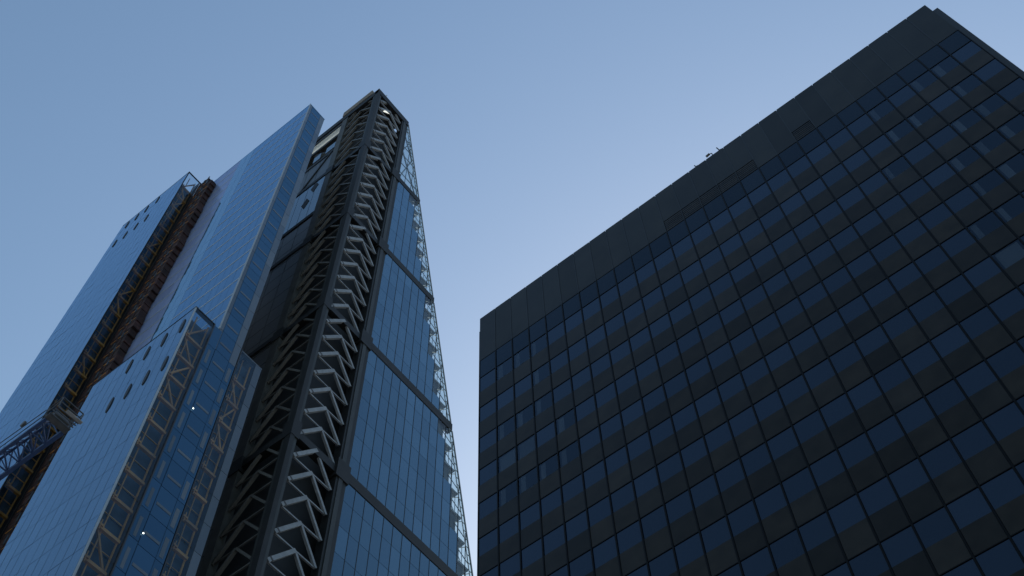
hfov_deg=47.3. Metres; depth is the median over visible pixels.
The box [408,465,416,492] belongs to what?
window pane
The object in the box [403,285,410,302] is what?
window pane
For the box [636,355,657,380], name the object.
window pane
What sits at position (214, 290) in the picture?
window pane
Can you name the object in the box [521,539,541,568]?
window pane
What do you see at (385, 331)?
window pane
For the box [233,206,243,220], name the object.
window pane
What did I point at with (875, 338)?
window pane
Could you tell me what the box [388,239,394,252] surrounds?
window pane
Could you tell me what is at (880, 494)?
window pane
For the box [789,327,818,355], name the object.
window pane
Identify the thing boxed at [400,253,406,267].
window pane
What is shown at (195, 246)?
window pane
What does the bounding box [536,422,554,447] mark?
window pane
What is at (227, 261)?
window pane
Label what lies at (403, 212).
window pane
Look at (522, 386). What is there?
window pane
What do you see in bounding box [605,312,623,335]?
window pane
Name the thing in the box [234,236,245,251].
window pane
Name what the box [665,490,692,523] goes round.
window pane
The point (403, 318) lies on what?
window pane
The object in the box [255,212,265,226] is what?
window pane
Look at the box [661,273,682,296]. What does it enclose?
window pane
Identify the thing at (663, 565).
window pane
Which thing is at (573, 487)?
window pane
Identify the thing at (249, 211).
window pane
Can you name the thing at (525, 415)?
window pane
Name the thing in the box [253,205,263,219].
window pane
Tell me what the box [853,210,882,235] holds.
window pane
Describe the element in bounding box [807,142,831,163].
window pane
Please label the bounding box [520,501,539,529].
window pane
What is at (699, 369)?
window pane
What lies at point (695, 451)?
window pane
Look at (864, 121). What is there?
window pane
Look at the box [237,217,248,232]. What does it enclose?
window pane
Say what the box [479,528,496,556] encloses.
window pane
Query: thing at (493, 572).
window pane
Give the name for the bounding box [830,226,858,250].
window pane
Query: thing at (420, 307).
window pane
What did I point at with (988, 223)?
window pane
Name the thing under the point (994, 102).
window pane
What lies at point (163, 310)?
window pane
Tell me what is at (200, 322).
window pane
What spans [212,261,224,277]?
window pane
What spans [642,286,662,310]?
window pane
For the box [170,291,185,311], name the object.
window pane
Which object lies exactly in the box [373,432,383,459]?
window pane
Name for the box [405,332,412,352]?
window pane
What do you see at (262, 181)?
window pane
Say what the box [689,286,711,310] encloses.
window pane
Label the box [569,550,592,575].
window pane
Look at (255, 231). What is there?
window pane
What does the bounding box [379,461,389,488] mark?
window pane
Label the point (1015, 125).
window pane
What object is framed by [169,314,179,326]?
window pane
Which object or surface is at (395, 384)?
window pane
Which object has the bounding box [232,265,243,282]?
window pane
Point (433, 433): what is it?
window pane
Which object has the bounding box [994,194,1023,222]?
window pane
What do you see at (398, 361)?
window pane
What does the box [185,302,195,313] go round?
window pane
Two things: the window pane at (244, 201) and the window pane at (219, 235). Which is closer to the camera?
the window pane at (219, 235)
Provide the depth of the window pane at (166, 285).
170.65 m
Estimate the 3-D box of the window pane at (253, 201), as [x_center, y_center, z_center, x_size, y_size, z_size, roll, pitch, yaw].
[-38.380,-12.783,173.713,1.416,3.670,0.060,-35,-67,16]
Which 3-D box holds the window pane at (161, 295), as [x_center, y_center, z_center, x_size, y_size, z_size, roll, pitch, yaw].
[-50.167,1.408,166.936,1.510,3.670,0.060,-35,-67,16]
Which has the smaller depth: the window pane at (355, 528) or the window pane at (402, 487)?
the window pane at (355, 528)
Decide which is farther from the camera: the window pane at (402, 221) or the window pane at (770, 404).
the window pane at (402, 221)
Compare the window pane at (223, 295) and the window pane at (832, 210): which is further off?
the window pane at (223, 295)
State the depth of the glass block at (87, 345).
165.55 m
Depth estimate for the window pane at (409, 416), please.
154.30 m
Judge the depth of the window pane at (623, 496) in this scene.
71.57 m
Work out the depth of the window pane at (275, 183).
172.49 m
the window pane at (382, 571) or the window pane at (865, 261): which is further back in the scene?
the window pane at (382, 571)
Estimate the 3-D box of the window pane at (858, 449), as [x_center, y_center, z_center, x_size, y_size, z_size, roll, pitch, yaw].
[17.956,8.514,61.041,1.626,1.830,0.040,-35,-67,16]
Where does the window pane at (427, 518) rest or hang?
in the wedge tower at (340, 466)
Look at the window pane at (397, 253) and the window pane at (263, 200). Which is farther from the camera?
the window pane at (397, 253)
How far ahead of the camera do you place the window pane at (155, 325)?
155.09 m
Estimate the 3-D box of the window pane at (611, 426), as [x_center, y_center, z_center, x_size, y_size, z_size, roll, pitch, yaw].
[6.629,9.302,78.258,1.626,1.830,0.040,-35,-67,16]
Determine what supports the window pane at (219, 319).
in the glass tower at (219, 271)
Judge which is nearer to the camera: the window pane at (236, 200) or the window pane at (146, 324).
the window pane at (146, 324)
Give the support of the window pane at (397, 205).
in the wedge tower at (340, 466)
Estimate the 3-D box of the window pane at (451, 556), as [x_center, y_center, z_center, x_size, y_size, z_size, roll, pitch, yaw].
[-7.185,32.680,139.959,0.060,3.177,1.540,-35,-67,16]
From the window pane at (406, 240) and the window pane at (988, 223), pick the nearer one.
the window pane at (988, 223)
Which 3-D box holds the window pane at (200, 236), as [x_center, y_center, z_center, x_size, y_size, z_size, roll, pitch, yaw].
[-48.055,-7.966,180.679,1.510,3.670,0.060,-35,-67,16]
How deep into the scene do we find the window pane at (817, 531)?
58.62 m
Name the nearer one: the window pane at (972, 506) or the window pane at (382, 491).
the window pane at (972, 506)
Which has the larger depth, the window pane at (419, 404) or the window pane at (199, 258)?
the window pane at (199, 258)
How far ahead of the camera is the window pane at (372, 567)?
124.17 m
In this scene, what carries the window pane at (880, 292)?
in the office block at (785, 339)
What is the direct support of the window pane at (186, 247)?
in the glass tower at (219, 271)
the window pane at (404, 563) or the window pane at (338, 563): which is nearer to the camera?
the window pane at (338, 563)
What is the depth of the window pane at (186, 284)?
161.31 m
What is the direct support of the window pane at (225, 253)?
in the glass tower at (219, 271)
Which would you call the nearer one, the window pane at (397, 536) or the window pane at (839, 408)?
the window pane at (839, 408)
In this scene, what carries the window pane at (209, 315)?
in the glass tower at (219, 271)
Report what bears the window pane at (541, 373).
in the office block at (785, 339)
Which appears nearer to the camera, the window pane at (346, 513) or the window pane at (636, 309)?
the window pane at (636, 309)
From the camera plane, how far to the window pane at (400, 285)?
178.21 m
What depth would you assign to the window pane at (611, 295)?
92.24 m
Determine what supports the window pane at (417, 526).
in the wedge tower at (340, 466)
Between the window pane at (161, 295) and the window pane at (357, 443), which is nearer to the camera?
the window pane at (357, 443)
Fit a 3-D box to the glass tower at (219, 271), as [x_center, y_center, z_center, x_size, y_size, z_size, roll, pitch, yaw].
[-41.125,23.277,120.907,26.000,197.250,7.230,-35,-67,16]
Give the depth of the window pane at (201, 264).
164.67 m
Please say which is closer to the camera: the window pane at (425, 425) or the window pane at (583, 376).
the window pane at (583, 376)
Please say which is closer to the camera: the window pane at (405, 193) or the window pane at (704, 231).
the window pane at (704, 231)
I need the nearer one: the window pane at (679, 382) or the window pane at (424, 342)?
the window pane at (679, 382)
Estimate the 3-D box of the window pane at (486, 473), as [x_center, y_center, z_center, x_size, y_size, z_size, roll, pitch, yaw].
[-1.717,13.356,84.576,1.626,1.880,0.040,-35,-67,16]
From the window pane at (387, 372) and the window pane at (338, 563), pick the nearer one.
the window pane at (338, 563)
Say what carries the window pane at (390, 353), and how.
in the wedge tower at (340, 466)
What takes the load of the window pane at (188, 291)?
in the glass tower at (219, 271)
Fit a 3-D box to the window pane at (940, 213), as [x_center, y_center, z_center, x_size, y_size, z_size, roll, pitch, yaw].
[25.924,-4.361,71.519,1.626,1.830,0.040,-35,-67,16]
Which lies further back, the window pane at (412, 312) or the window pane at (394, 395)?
the window pane at (412, 312)
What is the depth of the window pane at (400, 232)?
192.33 m
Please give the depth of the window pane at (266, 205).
165.22 m
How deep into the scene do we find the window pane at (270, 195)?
168.89 m
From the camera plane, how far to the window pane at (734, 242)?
85.51 m
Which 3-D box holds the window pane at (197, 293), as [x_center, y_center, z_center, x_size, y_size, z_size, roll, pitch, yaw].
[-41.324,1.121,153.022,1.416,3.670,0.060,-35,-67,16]
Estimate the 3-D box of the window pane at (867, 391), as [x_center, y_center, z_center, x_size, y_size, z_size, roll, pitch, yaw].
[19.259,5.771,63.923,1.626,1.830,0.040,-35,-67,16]
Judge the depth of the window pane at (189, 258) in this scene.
173.36 m
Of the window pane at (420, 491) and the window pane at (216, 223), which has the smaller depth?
the window pane at (420, 491)
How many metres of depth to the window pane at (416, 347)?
168.97 m
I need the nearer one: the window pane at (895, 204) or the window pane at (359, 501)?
the window pane at (895, 204)
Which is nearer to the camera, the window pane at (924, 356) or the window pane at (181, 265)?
the window pane at (924, 356)
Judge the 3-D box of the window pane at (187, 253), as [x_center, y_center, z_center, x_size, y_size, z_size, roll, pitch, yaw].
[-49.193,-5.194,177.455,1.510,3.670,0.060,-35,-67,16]
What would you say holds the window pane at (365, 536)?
in the wedge tower at (340, 466)
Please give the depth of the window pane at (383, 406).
148.82 m
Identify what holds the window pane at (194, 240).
in the glass tower at (219, 271)
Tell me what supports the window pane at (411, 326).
in the wedge tower at (340, 466)
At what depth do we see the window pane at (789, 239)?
80.87 m
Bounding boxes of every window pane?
[125,338,136,354]
[126,347,136,359]
[130,332,144,350]
[134,341,144,352]
[138,326,152,344]
[139,318,151,334]
[142,335,152,346]
[146,320,160,338]
[147,303,159,319]
[147,311,159,328]
[150,327,162,340]
[153,289,166,306]
[154,297,166,313]
[154,313,169,332]
[155,304,168,321]
[160,320,171,333]
[161,276,173,291]
[162,283,174,299]
[162,290,175,307]
[162,298,176,317]
[163,306,178,326]
[168,264,179,278]
[168,271,180,286]
[169,278,181,293]
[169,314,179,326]
[170,284,183,302]
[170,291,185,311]
[173,299,186,317]
[174,252,185,266]
[175,258,186,273]
[176,270,190,289]
[177,264,188,279]
[177,308,187,319]
[178,277,192,296]
[181,240,191,253]
[181,285,193,301]
[181,293,194,311]
[182,247,192,260]
[183,252,194,266]
[183,258,196,275]
[185,264,198,281]
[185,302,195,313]
[187,272,199,288]
[188,235,198,248]
[188,280,200,296]
[189,240,200,254]
[190,246,202,262]
[190,287,202,304]
[191,252,204,269]
[193,296,203,307]
[193,305,204,320]
[194,259,205,274]
[195,229,205,242]
[196,234,208,249]
[196,265,207,281]
[196,273,208,290]
[197,282,209,298]
[197,314,206,327]
[198,239,210,255]
[199,290,211,307]
[200,245,212,261]
[200,298,213,317]
[201,308,214,327]
[202,223,213,238]
[202,252,213,267]
[203,259,215,275]
[204,228,216,243]
[204,267,216,283]
[205,276,217,292]
[207,234,217,247]
[207,284,219,301]
[208,240,219,254]
[208,292,221,311]
[209,246,221,262]
[210,217,221,231]
[210,254,222,270]
[211,301,223,319]
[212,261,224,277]
[213,222,223,235]
[213,269,225,286]
[214,228,224,242]
[215,205,227,220]
[215,234,226,249]
[215,277,227,295]
[215,312,224,327]
[217,241,228,256]
[217,285,230,304]
[218,211,228,224]
[218,248,229,264]
[218,295,231,314]
[219,217,229,231]
[220,256,231,271]
[221,262,234,280]
[222,222,232,236]
[222,229,233,244]
[224,201,233,213]
[224,235,235,250]
[224,270,236,288]
[225,206,235,219]
[225,280,237,298]
[226,242,237,257]
[227,211,237,224]
[228,217,238,231]
[228,249,239,265]
[230,195,240,208]
[230,223,240,237]
[230,256,242,273]
[232,200,242,213]
[232,229,243,244]
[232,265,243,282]
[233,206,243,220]
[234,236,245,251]
[236,211,246,225]
[236,243,247,259]
[237,190,246,202]
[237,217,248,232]
[238,251,249,267]
[239,195,248,208]
[239,224,250,239]
[241,200,251,213]
[241,230,252,246]
[243,206,253,219]
[244,185,253,197]
[244,237,255,252]
[245,212,255,226]
[246,189,256,202]
[247,217,258,232]
[248,194,258,208]
[250,200,260,214]
[250,224,260,239]
[251,179,260,191]
[253,184,262,197]
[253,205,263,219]
[255,189,265,202]
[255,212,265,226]
[258,174,267,186]
[258,194,268,207]
[260,179,269,191]
[260,200,270,214]
[262,183,272,197]
[265,168,274,180]
[265,189,274,202]
[267,173,276,186]
[270,178,279,190]
[272,163,280,175]
[274,168,283,180]
[278,158,287,170]
[283,148,291,159]
[330,552,343,575]
[335,526,348,559]
[339,501,352,533]
[343,485,355,508]
[343,561,354,575]
[345,535,358,569]
[349,456,359,478]
[349,510,361,542]
[351,435,362,462]
[353,491,364,517]
[355,415,365,441]
[356,544,368,575]
[358,396,368,421]
[358,464,368,488]
[359,520,371,551]
[360,444,371,471]
[361,378,371,402]
[363,501,373,526]
[364,362,374,384]
[364,424,374,450]
[366,553,377,575]
[367,350,376,368]
[367,405,377,430]
[367,473,377,496]
[369,528,380,560]
[370,387,379,411]
[370,453,380,480]
[372,331,379,347]
[373,315,381,336]
[373,370,382,393]
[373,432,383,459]
[373,509,383,535]
[375,302,384,320]
[375,356,384,376]
[376,413,385,439]
[377,483,386,505]
[377,562,387,575]
[378,288,386,307]
[378,395,388,419]
[379,338,387,355]
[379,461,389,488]
[379,537,390,569]
[380,275,388,293]
[380,324,389,344]
[381,378,390,401]
[381,441,391,467]
[382,262,390,280]
[382,517,392,544]
[383,309,391,329]
[383,364,392,384]
[384,254,391,268]
[384,422,393,447]
[385,295,393,314]
[386,346,394,363]
[386,491,395,513]
[387,282,395,301]
[387,403,396,427]
[388,228,395,244]
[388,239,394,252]
[388,331,396,351]
[388,469,397,497]
[389,270,397,288]
[389,386,398,409]
[389,546,399,575]
[390,218,397,233]
[390,316,398,336]
[390,450,400,475]
[391,261,398,275]
[391,373,399,392]
[392,208,399,222]
[392,303,400,322]
[392,527,401,552]
[393,430,402,455]
[394,197,400,212]
[394,247,400,260]
[394,290,402,308]
[394,354,402,370]
[395,236,402,251]
[395,411,404,436]
[395,500,404,522]
[396,188,402,202]
[396,277,403,295]
[396,339,404,359]
[397,182,403,193]
[397,224,403,240]
[397,394,406,417]
[397,478,406,505]
[398,215,405,229]
[398,267,405,282]
[398,324,405,344]
[399,381,407,400]
[399,457,408,484]
[399,555,409,575]
[400,204,406,219]
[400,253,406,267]
[400,310,407,329]
[401,297,409,315]
[401,438,410,463]
[401,535,410,561]
[402,195,408,209]
[402,242,408,259]
[402,361,409,378]
[403,187,409,200]
[403,232,410,247]
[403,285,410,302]
[403,346,411,366]
[403,419,412,444]
[404,507,413,530]
[405,221,411,236]
[405,274,411,289]
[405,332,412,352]
[405,402,413,425]
[406,211,412,226]
[406,486,415,514]
[407,261,413,273]
[407,317,414,337]
[407,388,415,407]
[408,202,413,215]
[408,249,414,265]
[408,304,415,323]
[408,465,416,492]
[409,239,416,254]
[409,370,417,386]
[409,563,418,575]
[410,291,417,309]
[410,446,418,471]
[410,544,419,570]
[411,228,417,243]
[411,354,418,375]
[411,427,420,452]
[412,282,418,296]
[412,339,419,359]
[413,267,419,281]
[413,410,421,433]
[413,516,421,539]
[414,256,421,272]
[414,325,421,344]
[414,494,423,522]
[415,312,422,330]
[415,396,422,415]
[416,474,425,500]
[417,299,423,316]
[417,377,424,394]
[418,288,424,303]
[418,361,425,382]
[418,454,426,480]
[419,552,428,575]
[420,347,427,366]
[420,435,427,460]
[421,332,428,352]
[421,418,429,441]
[422,319,429,337]
[422,525,430,547]
[423,404,430,423]
[423,503,431,530]
[424,384,431,401]
[425,369,432,389]
[425,482,433,508]
[426,462,434,488]
[427,354,434,373]
[428,443,435,467]
[429,425,436,448]
[429,561,437,575]
[430,411,437,430]
[431,533,439,556]
[432,392,439,409]
[432,511,440,539]
[433,490,441,517]
[434,470,442,495]
[436,451,443,475]
[437,433,444,456]
[438,569,445,575]
[439,541,447,563]
[440,519,448,547]
[441,497,449,524]
[442,477,450,503]
[448,549,456,572]
[449,527,456,555]
[479,460,496,485]
[479,493,496,519]
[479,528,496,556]
[480,369,494,391]
[480,398,495,421]
[480,428,495,452]
[482,566,497,575]
[497,357,511,379]
[497,386,512,410]
[498,416,514,440]
[498,447,515,472]
[499,480,516,506]
[499,515,518,542]
[500,552,519,575]
[513,345,529,368]
[515,374,530,397]
[516,403,532,428]
[517,434,534,459]
[518,467,537,493]
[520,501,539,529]
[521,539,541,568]
[530,334,546,356]
[532,362,549,385]
[534,391,551,415]
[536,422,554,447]
[538,454,557,480]
[541,488,561,516]
[543,525,564,554]
[547,322,564,344]
[549,565,567,575]
[550,349,567,373]
[553,379,571,403]
[556,408,574,434]
[559,441,578,467]
[562,474,582,502]
[565,310,581,332]
[565,510,587,540]
[568,337,586,360]
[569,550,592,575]
[572,366,590,390]
[575,396,595,421]
[579,427,599,453]
[582,298,599,320]
[583,460,605,488]
[586,325,605,348]
[588,496,610,526]
[591,353,610,377]
[593,536,616,568]
[595,382,615,408]
[600,286,618,308]
[600,413,621,440]
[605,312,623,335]
[605,446,627,474]
[610,340,629,364]
[611,482,634,512]
[615,369,636,394]
[617,520,641,553]
[618,273,636,295]
[621,400,642,426]
[623,299,643,323]
[627,432,650,460]
[627,564,648,575]
[630,327,650,351]
[634,467,658,497]
[636,261,654,282]
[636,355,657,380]
[641,506,666,538]
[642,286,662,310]
[642,385,665,412]
[649,314,670,338]
[649,418,673,445]
[649,549,676,575]
[654,248,673,270]
[656,342,678,366]
[657,452,682,482]
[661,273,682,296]
[664,371,687,398]
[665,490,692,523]
[669,300,691,324]
[672,235,693,257]
[672,403,696,431]
[675,533,703,568]
[677,328,700,353]
[681,260,702,283]
[681,437,706,467]
[686,357,709,383]
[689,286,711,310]
[690,475,718,507]
[691,222,712,244]
[695,388,720,416]
[698,313,722,339]
[700,247,722,270]
[701,517,730,552]
[705,422,731,452]
[708,343,732,369]
[710,209,731,231]
[710,272,732,296]
[715,459,744,491]
[718,373,744,401]
[718,564,741,575]
[720,233,742,256]
[720,299,743,324]
[727,501,758,536]
[729,196,751,218]
[729,406,756,436]
[730,259,754,282]
[730,328,755,354]
[740,220,763,242]
[741,285,766,310]
[741,358,768,386]
[741,443,771,475]
[741,547,774,575]
[748,182,770,204]
[751,244,775,268]
[753,313,779,339]
[754,391,782,421]
[754,484,786,519]
[760,206,783,229]
[763,270,789,295]
[765,343,793,370]
[767,169,791,191]
[767,427,797,459]
[769,530,804,568]
[772,230,797,254]
[776,298,803,324]
[778,375,808,405]
[780,192,804,215]
[782,467,815,503]
[785,255,811,280]
[787,156,811,177]
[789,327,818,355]
[793,410,825,443]
[794,216,819,239]
[799,282,827,309]
[799,512,834,551]
[801,178,826,200]
[804,359,834,389]
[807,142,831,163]
[808,241,835,265]
[810,450,844,485]
[813,311,843,339]
[815,201,841,224]
[820,394,853,426]
[821,163,847,186]
[822,267,851,293]
[824,563,851,575]
[826,128,852,149]
[828,495,865,533]
[829,342,862,372]
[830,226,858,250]
[837,187,864,210]
[838,295,869,323]
[838,433,873,468]
[842,149,869,171]
[846,251,876,277]
[847,114,872,136]
[847,377,881,409]
[849,545,888,575]
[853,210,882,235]
[856,326,889,356]
[858,477,897,515]
[859,171,887,195]
[864,134,891,157]
[864,279,895,306]
[867,100,894,121]
[867,415,903,450]
[871,235,901,261]
[875,360,910,392]
[876,195,906,219]
[881,526,922,566]
[882,156,910,179]
[882,309,915,339]
[885,120,913,142]
[888,85,915,107]
[889,262,921,290]
[889,459,929,497]
[895,219,926,245]
[896,398,935,432]
[900,179,930,203]
[903,342,939,374]
[904,141,933,164]
[907,105,935,127]
[909,71,937,92]
[909,292,943,321]
[913,507,956,548]
[915,246,948,273]
[920,203,952,229]
[920,440,961,478]
[924,163,955,187]
[926,380,965,415]
[927,125,957,149]
[929,89,959,112]
[930,56,959,77]
[931,324,968,357]
[936,275,971,304]
[941,229,975,256]
[942,559,981,575]
[944,187,978,212]
[947,488,991,528]
[948,147,980,171]
[950,110,981,133]
[951,75,981,97]
[951,421,994,459]
[952,41,981,62]
[956,361,996,396]
[960,306,998,338]
[964,257,1000,287]
[967,212,1002,239]
[970,170,1004,195]
[972,131,1005,155]
[974,59,1005,81]
[974,93,1005,117]
[975,539,1023,575]
[981,469,1023,508]
[984,402,1023,440]
[986,342,1023,377]
[989,288,1023,320]
[991,239,1023,269]
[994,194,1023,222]
[996,153,1023,179]
[997,114,1023,138]
[998,77,1023,100]
[1012,531,1023,556]
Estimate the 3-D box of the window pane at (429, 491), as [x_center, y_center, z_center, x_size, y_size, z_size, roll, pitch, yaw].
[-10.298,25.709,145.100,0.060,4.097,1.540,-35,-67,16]
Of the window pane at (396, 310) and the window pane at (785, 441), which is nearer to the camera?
the window pane at (785, 441)
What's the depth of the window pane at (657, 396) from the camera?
77.29 m
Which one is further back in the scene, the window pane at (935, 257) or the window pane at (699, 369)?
the window pane at (699, 369)
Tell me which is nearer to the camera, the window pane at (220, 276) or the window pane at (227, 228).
the window pane at (220, 276)
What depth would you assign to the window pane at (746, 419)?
69.17 m
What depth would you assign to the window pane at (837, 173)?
83.09 m
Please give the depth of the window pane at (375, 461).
137.71 m
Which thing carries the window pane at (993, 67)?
in the office block at (785, 339)
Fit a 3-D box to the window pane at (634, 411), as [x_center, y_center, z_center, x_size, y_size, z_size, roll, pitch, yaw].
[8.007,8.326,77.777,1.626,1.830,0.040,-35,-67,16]
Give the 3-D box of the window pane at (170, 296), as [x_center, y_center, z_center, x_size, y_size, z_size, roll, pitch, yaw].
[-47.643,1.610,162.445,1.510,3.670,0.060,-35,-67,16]
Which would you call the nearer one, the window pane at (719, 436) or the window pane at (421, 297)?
the window pane at (719, 436)
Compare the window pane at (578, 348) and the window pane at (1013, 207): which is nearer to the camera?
the window pane at (1013, 207)
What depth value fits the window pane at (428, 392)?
163.37 m
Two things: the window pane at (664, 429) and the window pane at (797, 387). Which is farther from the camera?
the window pane at (664, 429)
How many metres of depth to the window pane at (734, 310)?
78.80 m
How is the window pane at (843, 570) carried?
in the office block at (785, 339)
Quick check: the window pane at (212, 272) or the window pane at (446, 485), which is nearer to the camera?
the window pane at (446, 485)
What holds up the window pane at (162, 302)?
in the glass tower at (219, 271)
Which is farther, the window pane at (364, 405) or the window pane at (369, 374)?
the window pane at (369, 374)
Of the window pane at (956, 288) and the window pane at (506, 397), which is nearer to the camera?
the window pane at (956, 288)
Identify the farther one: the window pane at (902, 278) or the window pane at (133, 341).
the window pane at (133, 341)
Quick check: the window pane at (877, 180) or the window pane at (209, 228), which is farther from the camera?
the window pane at (209, 228)
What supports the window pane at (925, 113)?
in the office block at (785, 339)
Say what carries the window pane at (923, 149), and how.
in the office block at (785, 339)
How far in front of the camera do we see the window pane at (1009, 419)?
55.75 m
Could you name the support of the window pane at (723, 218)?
in the office block at (785, 339)
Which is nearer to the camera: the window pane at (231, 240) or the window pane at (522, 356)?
the window pane at (522, 356)
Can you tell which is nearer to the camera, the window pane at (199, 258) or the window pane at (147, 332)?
the window pane at (147, 332)
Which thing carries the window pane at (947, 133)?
in the office block at (785, 339)
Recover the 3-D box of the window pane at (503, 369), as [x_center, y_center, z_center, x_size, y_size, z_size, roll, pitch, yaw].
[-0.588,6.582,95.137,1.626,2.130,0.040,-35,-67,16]
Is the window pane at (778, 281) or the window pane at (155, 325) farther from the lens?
the window pane at (155, 325)
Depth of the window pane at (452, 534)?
143.19 m
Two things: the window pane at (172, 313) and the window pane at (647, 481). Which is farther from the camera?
the window pane at (172, 313)
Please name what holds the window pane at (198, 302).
in the glass tower at (219, 271)
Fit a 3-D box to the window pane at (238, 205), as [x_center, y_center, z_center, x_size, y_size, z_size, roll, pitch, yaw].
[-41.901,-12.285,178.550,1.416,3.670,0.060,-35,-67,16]
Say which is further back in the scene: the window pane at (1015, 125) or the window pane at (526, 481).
the window pane at (526, 481)
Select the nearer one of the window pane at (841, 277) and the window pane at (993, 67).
the window pane at (841, 277)
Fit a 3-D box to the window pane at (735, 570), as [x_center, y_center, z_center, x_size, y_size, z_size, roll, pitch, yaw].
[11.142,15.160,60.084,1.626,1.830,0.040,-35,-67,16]
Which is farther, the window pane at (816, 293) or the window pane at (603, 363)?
the window pane at (603, 363)
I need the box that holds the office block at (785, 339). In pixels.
[477,5,1023,575]
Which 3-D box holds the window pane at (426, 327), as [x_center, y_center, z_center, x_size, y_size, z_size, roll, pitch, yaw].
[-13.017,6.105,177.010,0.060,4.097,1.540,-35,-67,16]
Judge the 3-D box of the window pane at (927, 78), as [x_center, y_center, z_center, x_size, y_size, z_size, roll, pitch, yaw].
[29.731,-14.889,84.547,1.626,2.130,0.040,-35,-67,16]
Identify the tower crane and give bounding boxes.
[0,397,83,480]
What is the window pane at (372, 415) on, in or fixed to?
in the wedge tower at (340, 466)
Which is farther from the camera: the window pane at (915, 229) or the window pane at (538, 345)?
the window pane at (538, 345)
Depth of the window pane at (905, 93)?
85.02 m
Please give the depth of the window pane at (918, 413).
60.06 m
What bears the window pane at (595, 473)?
in the office block at (785, 339)
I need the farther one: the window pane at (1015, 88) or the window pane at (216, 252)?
the window pane at (216, 252)
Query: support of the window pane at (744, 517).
in the office block at (785, 339)
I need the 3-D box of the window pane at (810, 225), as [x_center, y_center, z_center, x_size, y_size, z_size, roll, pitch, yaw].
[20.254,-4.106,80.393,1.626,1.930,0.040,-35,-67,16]
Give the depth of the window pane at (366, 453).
137.15 m
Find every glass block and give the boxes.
[0,171,215,554]
[0,306,221,575]
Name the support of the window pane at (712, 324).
in the office block at (785, 339)
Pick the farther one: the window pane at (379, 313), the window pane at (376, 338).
the window pane at (379, 313)
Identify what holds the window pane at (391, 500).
in the wedge tower at (340, 466)
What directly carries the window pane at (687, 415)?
in the office block at (785, 339)
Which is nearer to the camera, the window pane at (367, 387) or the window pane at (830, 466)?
the window pane at (830, 466)
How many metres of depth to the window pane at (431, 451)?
152.45 m
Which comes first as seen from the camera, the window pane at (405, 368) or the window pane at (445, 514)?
the window pane at (445, 514)
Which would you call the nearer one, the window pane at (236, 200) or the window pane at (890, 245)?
the window pane at (890, 245)
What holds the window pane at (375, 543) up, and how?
in the wedge tower at (340, 466)
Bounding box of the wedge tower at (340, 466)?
[195,89,472,575]
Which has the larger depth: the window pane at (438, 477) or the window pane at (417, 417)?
the window pane at (417, 417)
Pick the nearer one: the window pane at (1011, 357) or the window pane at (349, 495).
the window pane at (1011, 357)
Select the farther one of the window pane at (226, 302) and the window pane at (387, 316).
the window pane at (387, 316)
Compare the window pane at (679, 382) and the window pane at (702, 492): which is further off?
the window pane at (679, 382)
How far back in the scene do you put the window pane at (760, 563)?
59.70 m
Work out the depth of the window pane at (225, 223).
175.21 m
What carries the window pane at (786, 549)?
in the office block at (785, 339)
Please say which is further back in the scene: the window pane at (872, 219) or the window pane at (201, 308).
the window pane at (201, 308)
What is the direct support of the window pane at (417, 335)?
in the wedge tower at (340, 466)
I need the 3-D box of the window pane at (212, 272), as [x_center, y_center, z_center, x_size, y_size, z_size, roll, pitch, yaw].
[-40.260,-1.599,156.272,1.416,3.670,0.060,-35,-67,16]
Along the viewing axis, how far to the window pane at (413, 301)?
179.45 m
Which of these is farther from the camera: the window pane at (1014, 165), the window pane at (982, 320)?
the window pane at (1014, 165)
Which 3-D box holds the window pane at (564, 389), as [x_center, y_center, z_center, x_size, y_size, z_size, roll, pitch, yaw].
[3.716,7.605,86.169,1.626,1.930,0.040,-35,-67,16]
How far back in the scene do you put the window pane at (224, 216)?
179.28 m
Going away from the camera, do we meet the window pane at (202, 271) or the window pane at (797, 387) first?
the window pane at (797, 387)
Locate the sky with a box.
[0,0,1023,575]
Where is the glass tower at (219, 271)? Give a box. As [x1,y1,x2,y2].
[120,104,324,575]
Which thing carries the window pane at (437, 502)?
in the wedge tower at (340, 466)
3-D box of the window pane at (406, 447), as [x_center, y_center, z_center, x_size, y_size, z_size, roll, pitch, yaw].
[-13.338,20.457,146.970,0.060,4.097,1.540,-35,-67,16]
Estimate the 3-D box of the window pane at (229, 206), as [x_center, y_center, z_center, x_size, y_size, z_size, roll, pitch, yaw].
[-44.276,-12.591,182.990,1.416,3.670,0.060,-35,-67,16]
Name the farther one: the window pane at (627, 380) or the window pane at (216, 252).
the window pane at (216, 252)
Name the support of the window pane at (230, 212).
in the glass tower at (219, 271)
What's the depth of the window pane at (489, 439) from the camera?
88.10 m
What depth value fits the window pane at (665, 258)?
90.80 m
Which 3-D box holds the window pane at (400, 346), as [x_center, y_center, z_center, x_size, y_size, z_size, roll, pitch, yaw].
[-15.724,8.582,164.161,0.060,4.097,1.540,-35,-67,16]
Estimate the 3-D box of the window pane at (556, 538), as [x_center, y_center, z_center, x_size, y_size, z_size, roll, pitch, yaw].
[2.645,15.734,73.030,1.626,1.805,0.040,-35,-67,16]
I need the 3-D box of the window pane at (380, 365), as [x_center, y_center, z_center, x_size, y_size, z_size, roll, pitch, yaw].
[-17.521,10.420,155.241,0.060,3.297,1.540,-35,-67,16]
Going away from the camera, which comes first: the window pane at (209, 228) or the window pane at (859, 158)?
the window pane at (859, 158)
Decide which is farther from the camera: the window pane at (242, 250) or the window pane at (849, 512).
the window pane at (242, 250)
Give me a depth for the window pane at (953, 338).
62.47 m
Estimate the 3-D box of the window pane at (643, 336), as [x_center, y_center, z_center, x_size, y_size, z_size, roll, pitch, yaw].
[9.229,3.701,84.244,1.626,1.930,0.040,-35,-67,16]
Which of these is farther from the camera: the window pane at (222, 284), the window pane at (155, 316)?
the window pane at (155, 316)

